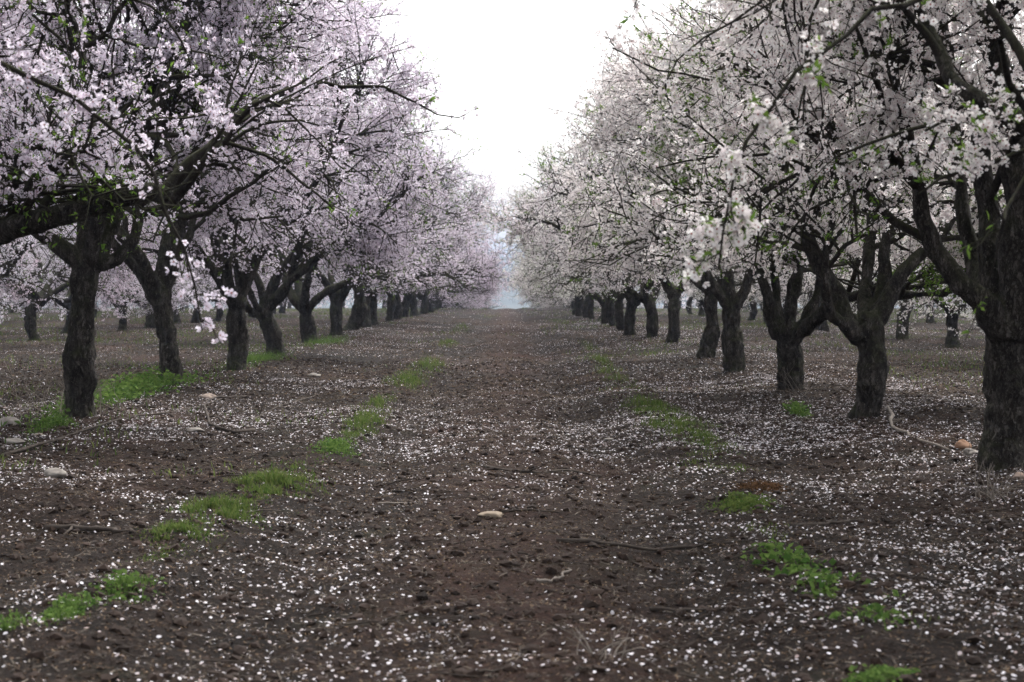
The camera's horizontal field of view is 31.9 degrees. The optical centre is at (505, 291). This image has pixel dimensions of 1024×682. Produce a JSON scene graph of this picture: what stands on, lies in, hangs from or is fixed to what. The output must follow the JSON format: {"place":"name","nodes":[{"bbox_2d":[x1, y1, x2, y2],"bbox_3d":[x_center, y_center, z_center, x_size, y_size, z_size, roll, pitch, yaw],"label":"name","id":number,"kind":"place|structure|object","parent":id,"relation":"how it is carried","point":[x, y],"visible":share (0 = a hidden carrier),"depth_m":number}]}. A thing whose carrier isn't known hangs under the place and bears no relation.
{"place":"outdoors","nodes":[
{"label":"outdoors","id":0,"kind":"place"},
{"bbox_2d":[6,256,935,308],"bbox_3d":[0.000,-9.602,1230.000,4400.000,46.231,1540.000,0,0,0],"label":"hills","id":1,"kind":"structure","parent":0,"point":[507,301],"depth_m":818.11},
{"bbox_2d":[0,306,1023,681],"bbox_3d":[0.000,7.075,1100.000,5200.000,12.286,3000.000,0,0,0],"label":"ground","id":2,"kind":"structure","parent":0,"point":[844,637],"depth_m":8.49},
{"bbox_2d":[0,416,20,425],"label":"stone","id":3,"kind":"object","parent":2,"relation":"on","point":[10,420],"visible":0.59,"depth_m":13.26},
{"bbox_2d":[4,438,24,445],"bbox_3d":[-3.344,1.032,12.213,0.138,0.071,0.146,0,0,31],"label":"stone","id":4,"kind":"object","parent":2,"relation":"on","point":[13,440],"visible":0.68,"depth_m":12.18},
{"bbox_2d":[0,608,32,631],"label":"weed clump","id":5,"kind":"object","parent":2,"relation":"on","point":[4,625],"visible":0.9,"depth_m":5.68},
{"bbox_2d":[0,241,47,306],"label":"almond tree","id":6,"kind":"object","parent":2,"relation":"on","point":[23,274],"visible":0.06,"depth_m":63.01},
{"bbox_2d":[0,240,58,320],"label":"almond tree","id":7,"kind":"object","parent":2,"relation":"on","point":[24,306],"visible":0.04,"depth_m":64.70},
{"bbox_2d":[0,113,67,329],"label":"almond tree","id":8,"kind":"object","parent":2,"relation":"on","point":[28,241],"visible":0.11,"depth_m":32.95},
{"bbox_2d":[0,223,76,320],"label":"almond tree","id":9,"kind":"object","parent":2,"relation":"on","point":[11,266],"visible":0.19,"depth_m":36.40},
{"bbox_2d":[19,410,79,434],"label":"weed clump","id":10,"kind":"object","parent":2,"relation":"on","point":[54,419],"visible":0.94,"depth_m":13.29},
{"bbox_2d":[44,467,67,477],"bbox_3d":[-2.526,1.021,10.056,0.125,0.069,0.154,0,0,-28],"label":"stone","id":11,"kind":"object","parent":2,"relation":"on","point":[55,472],"visible":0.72,"depth_m":10.01},
{"bbox_2d":[23,590,104,626],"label":"weed clump","id":12,"kind":"object","parent":2,"relation":"on","point":[69,608],"visible":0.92,"depth_m":5.92},
{"bbox_2d":[1,337,136,416],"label":"dry brush","id":13,"kind":"object","parent":2,"relation":"on","point":[98,383],"visible":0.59,"depth_m":14.44},
{"bbox_2d":[0,222,155,333],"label":"almond tree","id":14,"kind":"object","parent":2,"relation":"on","point":[66,303],"visible":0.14,"depth_m":45.99},
{"bbox_2d":[43,524,135,535],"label":"fallen branch","id":15,"kind":"object","parent":2,"relation":"on","point":[68,527],"visible":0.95,"depth_m":7.94},
{"bbox_2d":[0,151,182,339],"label":"almond tree","id":16,"kind":"object","parent":2,"relation":"on","point":[36,300],"visible":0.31,"depth_m":41.26},
{"bbox_2d":[0,397,221,456],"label":"fallen branch","id":17,"kind":"object","parent":2,"relation":"on","point":[40,443],"visible":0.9,"depth_m":13.23},
{"bbox_2d":[3,362,222,431],"bbox_3d":[-3.579,0.862,17.410,0.684,0.370,9.041,0,0,0],"label":"weed clump","id":18,"kind":"object","parent":2,"relation":"on","point":[134,385],"visible":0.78,"depth_m":17.08},
{"bbox_2d":[12,229,216,330],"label":"almond tree","id":19,"kind":"object","parent":2,"relation":"on","point":[124,311],"visible":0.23,"depth_m":49.04},
{"bbox_2d":[0,0,237,343],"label":"branch","id":20,"kind":"object","parent":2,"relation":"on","point":[70,93],"visible":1,"depth_m":6.50},
{"bbox_2d":[78,569,166,605],"bbox_3d":[-1.342,1.035,6.363,0.290,0.098,0.670,0,0,0],"label":"weed clump","id":21,"kind":"object","parent":2,"relation":"on","point":[129,582],"visible":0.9,"depth_m":6.33},
{"bbox_2d":[36,221,237,327],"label":"almond tree","id":22,"kind":"object","parent":2,"relation":"on","point":[149,320],"visible":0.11,"depth_m":54.93},
{"bbox_2d":[97,229,232,323],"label":"almond tree","id":23,"kind":"object","parent":2,"relation":"on","point":[177,320],"visible":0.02,"depth_m":59.00},
{"bbox_2d":[0,0,358,384],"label":"almond tree","id":24,"kind":"object","parent":2,"relation":"on","point":[157,284],"visible":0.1,"depth_m":19.27},
{"bbox_2d":[186,427,203,431],"bbox_3d":[-2.406,1.077,13.920,0.143,0.045,0.122,0,0,-12],"label":"stone","id":25,"kind":"object","parent":2,"relation":"on","point":[195,429],"visible":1,"depth_m":13.89},
{"bbox_2d":[0,0,407,418],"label":"almond tree","id":26,"kind":"object","parent":2,"relation":"on","point":[226,21],"visible":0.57,"depth_m":14.22},
{"bbox_2d":[198,393,216,398],"bbox_3d":[-2.913,1.037,17.517,0.192,0.093,0.266,0,0,3],"label":"stone","id":27,"kind":"object","parent":2,"relation":"on","point":[208,395],"visible":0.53,"depth_m":17.44},
{"bbox_2d":[151,225,275,322],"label":"almond tree","id":28,"kind":"object","parent":2,"relation":"on","point":[195,318],"visible":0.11,"depth_m":63.42},
{"bbox_2d":[155,234,287,320],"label":"almond tree","id":29,"kind":"object","parent":2,"relation":"on","point":[219,313],"visible":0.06,"depth_m":67.89},
{"bbox_2d":[203,384,255,433],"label":"fallen branch","id":30,"kind":"object","parent":2,"relation":"on","point":[226,429],"visible":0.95,"depth_m":14.57},
{"bbox_2d":[0,0,481,262],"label":"almond tree","id":31,"kind":"object","parent":2,"relation":"on","point":[45,177],"visible":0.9,"depth_m":10.01},
{"bbox_2d":[16,0,477,370],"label":"almond tree","id":32,"kind":"object","parent":2,"relation":"on","point":[219,270],"visible":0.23,"depth_m":22.45},
{"bbox_2d":[204,345,303,375],"bbox_3d":[-3.540,0.910,25.446,0.819,0.285,8.471,0,0,0],"label":"weed clump","id":33,"kind":"object","parent":2,"relation":"on","point":[260,357],"visible":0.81,"depth_m":25.49},
{"bbox_2d":[222,395,314,437],"bbox_3d":[-2.106,1.036,16.126,0.268,0.211,4.904,0,0,0],"label":"fallen branch","id":34,"kind":"object","parent":2,"relation":"on","point":[242,424],"visible":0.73,"depth_m":15.57},
{"bbox_2d":[212,240,327,306],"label":"almond tree","id":35,"kind":"object","parent":2,"relation":"on","point":[293,286],"visible":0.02,"depth_m":82.04},
{"bbox_2d":[129,70,489,353],"bbox_3d":[-3.329,-1.335,28.443,6.226,5.014,4.848,0,0,0],"label":"almond tree","id":36,"kind":"object","parent":2,"relation":"on","point":[273,296],"visible":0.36,"depth_m":28.09},
{"bbox_2d":[278,269,343,312],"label":"almond tree","id":37,"kind":"object","parent":2,"relation":"on","point":[282,308],"visible":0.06,"depth_m":90.02},
{"bbox_2d":[297,334,352,346],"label":"weed clump","id":38,"kind":"object","parent":2,"relation":"on","point":[331,340],"visible":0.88,"depth_m":34.70},
{"bbox_2d":[306,436,361,463],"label":"weed clump","id":39,"kind":"object","parent":2,"relation":"on","point":[334,445],"visible":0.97,"depth_m":12.33},
{"bbox_2d":[200,81,491,342],"bbox_3d":[-3.655,-1.419,36.384,6.369,5.335,6.474,0,0,8],"label":"almond tree","id":40,"kind":"object","parent":2,"relation":"on","point":[298,296],"visible":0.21,"depth_m":36.21},
{"bbox_2d":[225,108,500,335],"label":"almond tree","id":41,"kind":"object","parent":2,"relation":"on","point":[338,298],"visible":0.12,"depth_m":41.42},
{"bbox_2d":[293,66,449,330],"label":"almond tree","id":42,"kind":"object","parent":2,"relation":"on","point":[359,310],"visible":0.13,"depth_m":45.55},
{"bbox_2d":[281,164,487,324],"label":"almond tree","id":43,"kind":"object","parent":2,"relation":"on","point":[373,308],"visible":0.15,"depth_m":55.10},
{"bbox_2d":[377,502,421,504],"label":"fallen branch","id":44,"kind":"object","parent":2,"relation":"on","point":[395,502],"visible":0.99,"depth_m":9.41},
{"bbox_2d":[352,230,454,316],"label":"almond tree","id":45,"kind":"object","parent":2,"relation":"on","point":[405,302],"visible":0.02,"depth_m":68.25},
{"bbox_2d":[304,150,507,321],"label":"almond tree","id":46,"kind":"object","parent":2,"relation":"on","point":[391,306],"visible":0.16,"depth_m":59.87},
{"bbox_2d":[286,167,530,327],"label":"almond tree","id":47,"kind":"object","parent":2,"relation":"on","point":[487,265],"visible":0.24,"depth_m":50.60},
{"bbox_2d":[351,240,482,313],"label":"almond tree","id":48,"kind":"object","parent":2,"relation":"on","point":[424,304],"visible":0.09,"depth_m":81.86},
{"bbox_2d":[324,188,514,319],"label":"almond tree","id":49,"kind":"object","parent":2,"relation":"on","point":[398,312],"visible":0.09,"depth_m":63.74},
{"bbox_2d":[414,278,459,312],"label":"almond tree","id":50,"kind":"object","parent":2,"relation":"on","point":[430,307],"visible":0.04,"depth_m":86.19},
{"bbox_2d":[383,271,511,310],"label":"almond tree","id":51,"kind":"object","parent":2,"relation":"on","point":[449,296],"visible":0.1,"depth_m":89.97},
{"bbox_2d":[384,249,510,306],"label":"almond tree","id":52,"kind":"object","parent":2,"relation":"on","point":[452,304],"depth_m":128.26},
{"bbox_2d":[401,253,496,308],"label":"almond tree","id":53,"kind":"object","parent":2,"relation":"on","point":[464,304],"visible":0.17,"depth_m":109.98},
{"bbox_2d":[401,248,496,309],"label":"almond tree","id":54,"kind":"object","parent":2,"relation":"on","point":[437,300],"visible":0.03,"depth_m":100.14},
{"bbox_2d":[416,266,489,303],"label":"almond tree","id":55,"kind":"object","parent":2,"relation":"on","point":[461,296],"visible":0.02,"depth_m":96.41},
{"bbox_2d":[401,293,505,308],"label":"almond tree","id":56,"kind":"object","parent":2,"relation":"on","point":[487,305],"visible":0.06,"depth_m":116.19},
{"bbox_2d":[410,194,502,316],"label":"almond tree","id":57,"kind":"object","parent":2,"relation":"on","point":[413,306],"visible":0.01,"depth_m":72.96},
{"bbox_2d":[417,247,497,306],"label":"almond tree","id":58,"kind":"object","parent":2,"relation":"on","point":[456,293],"visible":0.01,"depth_m":104.85},
{"bbox_2d":[20,262,941,308],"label":"orchard","id":59,"kind":"object","parent":2,"relation":"on","point":[350,296],"depth_m":144.83},
{"bbox_2d":[478,511,503,517],"bbox_3d":[-0.076,1.117,8.920,0.126,0.046,0.099,0,0,19],"label":"stone","id":60,"kind":"object","parent":2,"relation":"on","point":[495,514],"visible":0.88,"depth_m":8.88},
{"bbox_2d":[0,326,1023,681],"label":"straw litter","id":61,"kind":"object","parent":2,"relation":"on","point":[790,654],"visible":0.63,"depth_m":9.65},
{"bbox_2d":[0,307,1023,681],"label":"fallen petals","id":62,"kind":"object","parent":2,"relation":"on","point":[754,449],"visible":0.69,"depth_m":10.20},
{"bbox_2d":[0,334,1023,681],"bbox_3d":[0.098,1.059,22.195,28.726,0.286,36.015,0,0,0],"label":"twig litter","id":63,"kind":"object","parent":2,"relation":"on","point":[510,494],"visible":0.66,"depth_m":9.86},
{"bbox_2d":[120,312,939,624],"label":"grass","id":64,"kind":"structure","parent":2,"relation":"on","point":[194,506],"depth_m":10.77},
{"bbox_2d":[501,508,563,515],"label":"fallen branch","id":65,"kind":"object","parent":2,"relation":"on","point":[513,509],"visible":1,"depth_m":9.01},
{"bbox_2d":[483,461,601,475],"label":"fallen branch","id":66,"kind":"object","parent":2,"relation":"on","point":[526,471],"visible":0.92,"depth_m":10.85},
{"bbox_2d":[514,223,582,315],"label":"almond tree","id":67,"kind":"object","parent":2,"relation":"on","point":[578,311],"visible":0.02,"depth_m":74.22},
{"bbox_2d":[500,268,596,307],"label":"almond tree","id":68,"kind":"object","parent":2,"relation":"on","point":[563,304],"visible":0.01,"depth_m":134.04},
{"bbox_2d":[518,257,583,309],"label":"almond tree","id":69,"kind":"object","parent":2,"relation":"on","point":[537,298],"visible":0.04,"depth_m":85.66},
{"bbox_2d":[503,263,599,308],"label":"almond tree","id":70,"kind":"object","parent":2,"relation":"on","point":[596,304],"visible":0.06,"depth_m":114.85},
{"bbox_2d":[536,568,571,582],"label":"fallen branch","id":71,"kind":"object","parent":2,"relation":"on","point":[549,580],"visible":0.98,"depth_m":6.79},
{"bbox_2d":[521,243,596,318],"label":"almond tree","id":72,"kind":"object","parent":2,"relation":"on","point":[590,313],"visible":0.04,"depth_m":65.76},
{"bbox_2d":[509,211,638,314],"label":"almond tree","id":73,"kind":"object","parent":2,"relation":"on","point":[573,311],"visible":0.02,"depth_m":78.93},
{"bbox_2d":[507,268,643,308],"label":"almond tree","id":74,"kind":"object","parent":2,"relation":"on","point":[542,299],"visible":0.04,"depth_m":122.92},
{"bbox_2d":[472,132,682,336],"bbox_3d":[2.400,-1.186,37.700,6.230,4.674,5.996,0,0,-24],"label":"almond tree","id":75,"kind":"object","parent":2,"relation":"on","point":[646,298],"visible":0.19,"depth_m":37.55},
{"bbox_2d":[521,266,644,308],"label":"almond tree","id":76,"kind":"object","parent":2,"relation":"on","point":[572,304],"visible":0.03,"depth_m":106.35},
{"bbox_2d":[514,234,653,317],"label":"almond tree","id":77,"kind":"object","parent":2,"relation":"on","point":[585,310],"depth_m":70.06},
{"bbox_2d":[493,175,676,325],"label":"almond tree","id":78,"kind":"object","parent":2,"relation":"on","point":[610,308],"visible":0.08,"depth_m":52.23},
{"bbox_2d":[496,182,690,329],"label":"almond tree","id":79,"kind":"object","parent":2,"relation":"on","point":[619,314],"visible":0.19,"depth_m":47.49},
{"bbox_2d":[497,176,700,323],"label":"almond tree","id":80,"kind":"object","parent":2,"relation":"on","point":[604,319],"visible":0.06,"depth_m":56.87},
{"bbox_2d":[560,613,646,661],"bbox_3d":[0.288,1.013,5.253,0.256,0.144,0.230,0,0,0],"label":"dry brush","id":81,"kind":"object","parent":2,"relation":"on","point":[589,651],"visible":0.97,"depth_m":5.26},
{"bbox_2d":[516,138,769,335],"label":"almond tree","id":82,"kind":"object","parent":2,"relation":"on","point":[632,304],"visible":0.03,"depth_m":42.50},
{"bbox_2d":[556,533,740,551],"bbox_3d":[0.628,1.102,7.838,0.818,0.086,0.268,0,0,0],"label":"fallen branch","id":83,"kind":"object","parent":2,"relation":"on","point":[588,540],"visible":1,"depth_m":7.87},
{"bbox_2d":[507,104,815,342],"bbox_3d":[3.152,-1.385,34.506,6.308,5.128,4.785,0,0,-1],"label":"almond tree","id":84,"kind":"object","parent":2,"relation":"on","point":[673,297],"visible":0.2,"depth_m":33.97},
{"bbox_2d":[532,32,814,357],"bbox_3d":[2.940,-1.377,28.115,5.053,5.123,5.689,0,0,0],"label":"almond tree","id":85,"kind":"object","parent":2,"relation":"on","point":[709,340],"visible":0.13,"depth_m":27.59},
{"bbox_2d":[629,275,744,314],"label":"almond tree","id":86,"kind":"object","parent":2,"relation":"on","point":[689,304],"visible":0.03,"depth_m":84.56},
{"bbox_2d":[649,570,748,612],"bbox_3d":[0.675,1.057,6.255,0.332,0.169,0.277,0,0,0],"label":"fallen branch","id":87,"kind":"object","parent":2,"relation":"on","point":[659,608],"visible":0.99,"depth_m":6.33},
{"bbox_2d":[649,276,762,315],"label":"almond tree","id":88,"kind":"object","parent":2,"relation":"on","point":[701,309],"visible":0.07,"depth_m":79.75},
{"bbox_2d":[552,0,897,371],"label":"almond tree","id":89,"kind":"object","parent":2,"relation":"on","point":[730,299],"visible":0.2,"depth_m":23.07},
{"bbox_2d":[702,490,782,513],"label":"weed clump","id":90,"kind":"object","parent":2,"relation":"on","point":[744,502],"visible":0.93,"depth_m":9.12},
{"bbox_2d":[672,268,814,320],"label":"almond tree","id":91,"kind":"object","parent":2,"relation":"on","point":[753,311],"visible":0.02,"depth_m":65.92},
{"bbox_2d":[722,478,793,494],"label":"dry weeds","id":92,"kind":"object","parent":2,"relation":"on","point":[763,485],"visible":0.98,"depth_m":9.74},
{"bbox_2d":[565,0,1005,390],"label":"almond tree","id":93,"kind":"object","parent":2,"relation":"on","point":[787,332],"visible":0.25,"depth_m":18.23},
{"bbox_2d":[711,267,860,322],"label":"almond tree","id":94,"kind":"object","parent":2,"relation":"on","point":[764,321],"visible":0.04,"depth_m":60.98},
{"bbox_2d":[741,538,836,576],"bbox_3d":[1.100,1.050,7.015,0.338,0.094,1.249,0,0,0],"label":"weed clump","id":95,"kind":"object","parent":2,"relation":"on","point":[788,556],"visible":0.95,"depth_m":7.05},
{"bbox_2d":[734,262,850,311],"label":"almond tree","id":96,"kind":"object","parent":2,"relation":"on","point":[755,280],"visible":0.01,"depth_m":57.51},
{"bbox_2d":[781,398,811,419],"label":"weed clump","id":97,"kind":"object","parent":2,"relation":"on","point":[796,407],"visible":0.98,"depth_m":15.21},
{"bbox_2d":[770,362,824,395],"bbox_3d":[2.861,0.869,17.408,0.627,0.382,0.482,0,0,0],"label":"dry brush","id":98,"kind":"object","parent":2,"relation":"on","point":[795,384],"visible":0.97,"depth_m":17.43},
{"bbox_2d":[735,234,876,330],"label":"almond tree","id":99,"kind":"object","parent":2,"relation":"on","point":[824,326],"visible":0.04,"depth_m":48.31},
{"bbox_2d":[592,0,1023,471],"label":"almond tree","id":100,"kind":"object","parent":2,"relation":"on","point":[1000,320],"visible":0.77,"depth_m":10.06},
{"bbox_2d":[746,232,881,329],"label":"almond tree","id":101,"kind":"object","parent":2,"relation":"on","point":[809,297],"visible":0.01,"depth_m":51.99},
{"bbox_2d":[613,0,1023,339],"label":"almond tree","id":102,"kind":"object","parent":2,"relation":"on","point":[995,108],"visible":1,"depth_m":7.01},
{"bbox_2d":[620,0,1023,419],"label":"almond tree","id":103,"kind":"object","parent":2,"relation":"on","point":[863,329],"visible":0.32,"depth_m":14.11},
{"bbox_2d":[790,517,863,526],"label":"fallen branch","id":104,"kind":"object","parent":2,"relation":"on","point":[825,523],"visible":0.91,"depth_m":8.40},
{"bbox_2d":[737,248,958,327],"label":"almond tree","id":105,"kind":"object","parent":2,"relation":"on","point":[809,290],"visible":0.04,"depth_m":44.18},
{"bbox_2d":[791,564,918,630],"bbox_3d":[1.179,1.035,6.123,0.408,0.100,1.278,0,0,0],"label":"weed clump","id":106,"kind":"object","parent":2,"relation":"on","point":[871,607],"visible":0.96,"depth_m":6.19},
{"bbox_2d":[841,664,920,681],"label":"weed clump","id":107,"kind":"object","parent":2,"relation":"on","point":[874,674],"visible":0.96,"depth_m":4.84},
{"bbox_2d":[798,236,980,347],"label":"almond tree","id":108,"kind":"object","parent":2,"relation":"on","point":[951,321],"visible":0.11,"depth_m":35.64},
{"bbox_2d":[877,559,952,582],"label":"fallen branch","id":109,"kind":"object","parent":2,"relation":"on","point":[917,576],"visible":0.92,"depth_m":6.64},
{"bbox_2d":[851,170,981,339],"bbox_3d":[8.964,-0.936,30.637,6.647,4.534,5.996,0,0,-15],"label":"almond tree","id":110,"kind":"object","parent":2,"relation":"on","point":[908,307],"visible":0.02,"depth_m":29.82},
{"bbox_2d":[886,406,950,450],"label":"fallen branch","id":111,"kind":"object","parent":2,"relation":"on","point":[891,419],"visible":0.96,"depth_m":12.70},
{"bbox_2d":[835,159,1005,338],"bbox_3d":[9.624,-1.242,39.830,5.505,4.955,5.420,0,0,25],"label":"almond tree","id":112,"kind":"object","parent":2,"relation":"on","point":[905,323],"visible":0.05,"depth_m":39.88},
{"bbox_2d":[899,286,971,322],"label":"almond tree","id":113,"kind":"object","parent":2,"relation":"on","point":[928,320],"visible":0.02,"depth_m":61.28},
{"bbox_2d":[898,136,1004,333],"bbox_3d":[8.629,-1.139,26.605,6.466,5.013,7.046,0,0,22],"label":"almond tree","id":114,"kind":"object","parent":2,"relation":"on","point":[967,306],"visible":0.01,"depth_m":27.57},
{"bbox_2d":[954,439,971,448],"bbox_3d":[2.918,0.986,11.411,0.115,0.088,0.136,0,0,-40],"label":"stone","id":115,"kind":"object","parent":2,"relation":"on","point":[962,444],"visible":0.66,"depth_m":11.38},
{"bbox_2d":[963,448,977,455],"bbox_3d":[2.881,1.005,11.111,0.105,0.072,0.100,0,0,-25],"label":"stone","id":116,"kind":"object","parent":2,"relation":"on","point":[970,450],"visible":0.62,"depth_m":11.08},
{"bbox_2d":[950,447,1023,500],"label":"dry brush","id":117,"kind":"object","parent":2,"relation":"on","point":[992,496],"visible":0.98,"depth_m":9.12},
{"bbox_2d":[1012,472,1023,479],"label":"stone","id":118,"kind":"object","parent":2,"relation":"on","point":[1016,475],"visible":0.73,"depth_m":9.66},
{"bbox_2d":[3,0,1023,256],"label":"sky","id":119,"kind":"structure","parent":0,"point":[506,58]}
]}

